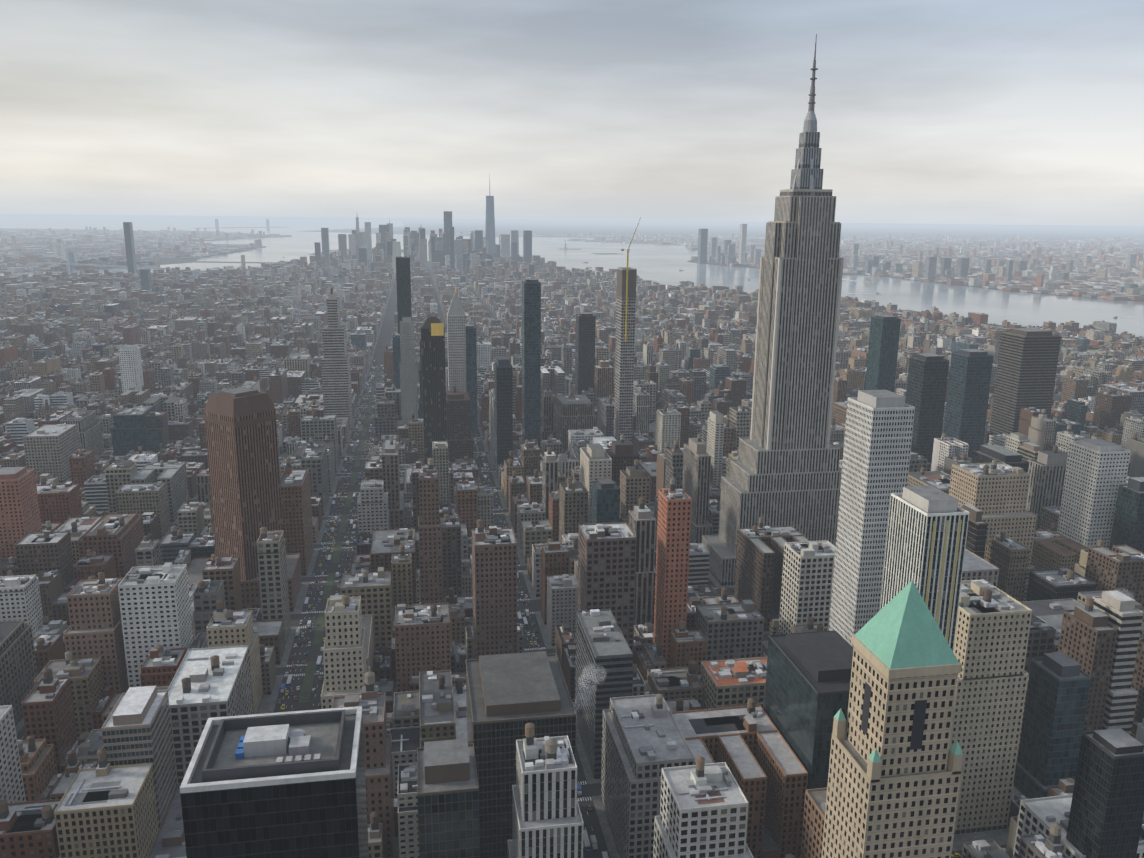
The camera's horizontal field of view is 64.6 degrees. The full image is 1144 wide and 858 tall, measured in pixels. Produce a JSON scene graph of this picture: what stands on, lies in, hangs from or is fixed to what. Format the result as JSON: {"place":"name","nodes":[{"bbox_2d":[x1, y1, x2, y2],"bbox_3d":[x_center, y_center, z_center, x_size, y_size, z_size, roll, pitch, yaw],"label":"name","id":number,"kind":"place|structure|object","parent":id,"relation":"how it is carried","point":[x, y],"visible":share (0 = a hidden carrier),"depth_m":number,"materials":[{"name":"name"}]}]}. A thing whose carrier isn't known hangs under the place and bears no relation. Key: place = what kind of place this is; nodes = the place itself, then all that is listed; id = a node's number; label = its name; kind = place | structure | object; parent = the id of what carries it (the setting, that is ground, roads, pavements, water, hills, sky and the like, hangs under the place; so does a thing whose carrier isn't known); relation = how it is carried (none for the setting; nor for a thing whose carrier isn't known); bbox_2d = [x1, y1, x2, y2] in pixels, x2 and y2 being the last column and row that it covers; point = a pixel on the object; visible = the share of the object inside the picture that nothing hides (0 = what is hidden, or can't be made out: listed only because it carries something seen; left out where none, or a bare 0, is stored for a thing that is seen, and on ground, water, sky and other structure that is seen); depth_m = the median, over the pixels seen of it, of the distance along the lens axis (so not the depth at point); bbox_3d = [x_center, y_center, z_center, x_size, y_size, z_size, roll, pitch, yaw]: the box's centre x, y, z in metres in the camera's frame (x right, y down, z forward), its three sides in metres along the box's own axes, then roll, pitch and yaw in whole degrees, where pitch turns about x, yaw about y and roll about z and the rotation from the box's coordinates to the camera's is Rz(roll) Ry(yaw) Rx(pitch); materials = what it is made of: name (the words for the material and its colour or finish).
{"place":"outdoors","nodes":[
{"label":"outdoors","id":0,"kind":"place"},
{"bbox_2d":[0,261,309,275],"bbox_3d":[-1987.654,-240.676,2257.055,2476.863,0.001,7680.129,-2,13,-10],"label":"river","id":1,"kind":"structure","parent":0,"point":[200,266],"depth_m":5233.30,"materials":[{"name":"grey liquid"}]},
{"bbox_2d":[0,214,1143,857],"bbox_3d":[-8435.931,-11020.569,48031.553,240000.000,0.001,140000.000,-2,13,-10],"label":"ground","id":2,"kind":"structure","parent":0,"point":[592,826],"depth_m":2280.68,"materials":[{"name":"grey asphalt"}]},
{"bbox_2d":[21,366,764,846],"bbox_3d":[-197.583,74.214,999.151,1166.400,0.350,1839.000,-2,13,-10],"label":"road paint","id":3,"kind":"object","parent":2,"relation":"on","point":[309,674],"visible":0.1,"depth_m":762.12,"materials":[{"name":"white paint"}]},
{"bbox_2d":[0,228,938,316],"bbox_3d":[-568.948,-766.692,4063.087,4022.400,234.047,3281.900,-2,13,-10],"label":"distant city buildings","id":4,"kind":"structure","parent":2,"relation":"on","point":[500,276],"depth_m":3665.69,"materials":[{"name":"grey concrete"}]},
{"bbox_2d":[15,265,1008,857],"bbox_3d":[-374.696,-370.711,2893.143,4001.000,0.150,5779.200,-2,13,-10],"label":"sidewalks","id":5,"kind":"structure","parent":2,"relation":"on","point":[269,703],"depth_m":660.22,"materials":[{"name":"grey concrete"}]},
{"bbox_2d":[111,360,1005,857],"bbox_3d":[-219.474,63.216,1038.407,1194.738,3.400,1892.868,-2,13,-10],"label":"cars","id":6,"kind":"object","parent":2,"relation":"on","point":[525,622],"visible":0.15,"depth_m":737.74,"materials":[{"name":"paint"}]},
{"bbox_2d":[0,215,1143,336],"bbox_3d":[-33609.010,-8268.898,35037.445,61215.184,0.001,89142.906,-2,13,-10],"label":"water","id":7,"kind":"structure","parent":2,"relation":"on","point":[661,264],"depth_m":5864.58,"materials":[{"name":"grey liquid"}]},
{"bbox_2d":[0,317,1143,857],"bbox_3d":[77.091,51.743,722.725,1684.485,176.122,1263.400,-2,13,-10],"label":"city buildings","id":8,"kind":"structure","parent":2,"relation":"on","point":[92,765],"depth_m":593.09,"materials":[{"name":"grey concrete"}]},
{"bbox_2d":[572,588,1133,719],"bbox_3d":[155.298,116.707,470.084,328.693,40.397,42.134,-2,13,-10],"label":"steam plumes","id":9,"kind":"object","parent":8,"relation":"on","point":[590,682],"visible":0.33,"depth_m":430.10,"materials":[{"name":"white"}]},
{"bbox_2d":[0,34,1143,857],"bbox_3d":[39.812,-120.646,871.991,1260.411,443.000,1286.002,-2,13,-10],"label":"skyscrapers","id":10,"kind":"structure","parent":2,"relation":"on","point":[924,750],"depth_m":541.98,"materials":[{"name":"grey concrete"}]},
{"bbox_2d":[0,288,1143,448],"bbox_3d":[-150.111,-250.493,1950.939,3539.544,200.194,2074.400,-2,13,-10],"label":"city buildings","id":11,"kind":"structure","parent":2,"relation":"on","point":[52,360],"depth_m":1740.33,"materials":[{"name":"grey concrete"}]},
{"bbox_2d":[0,227,1143,300],"bbox_3d":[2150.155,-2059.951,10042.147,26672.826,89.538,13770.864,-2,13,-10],"label":"boroughs","id":12,"kind":"object","parent":2,"relation":"on","point":[1095,274],"visible":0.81,"depth_m":7810.04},
{"bbox_2d":[41,179,1137,292],"bbox_3d":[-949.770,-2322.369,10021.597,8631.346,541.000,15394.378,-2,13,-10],"label":"distant skyline","id":13,"kind":"structure","parent":2,"relation":"on","point":[727,257],"depth_m":5112.10},
{"bbox_2d":[0,0,1143,225],"label":"sky","id":14,"kind":"structure","parent":0,"point":[992,112],"materials":[{"name":"grey"}]},
{"bbox_2d":[240,257,1121,317],"bbox_3d":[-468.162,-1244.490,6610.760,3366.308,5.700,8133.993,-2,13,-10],"label":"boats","id":15,"kind":"object","parent":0,"point":[749,279],"visible":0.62,"depth_m":4642.60,"materials":[{"name":"white"}]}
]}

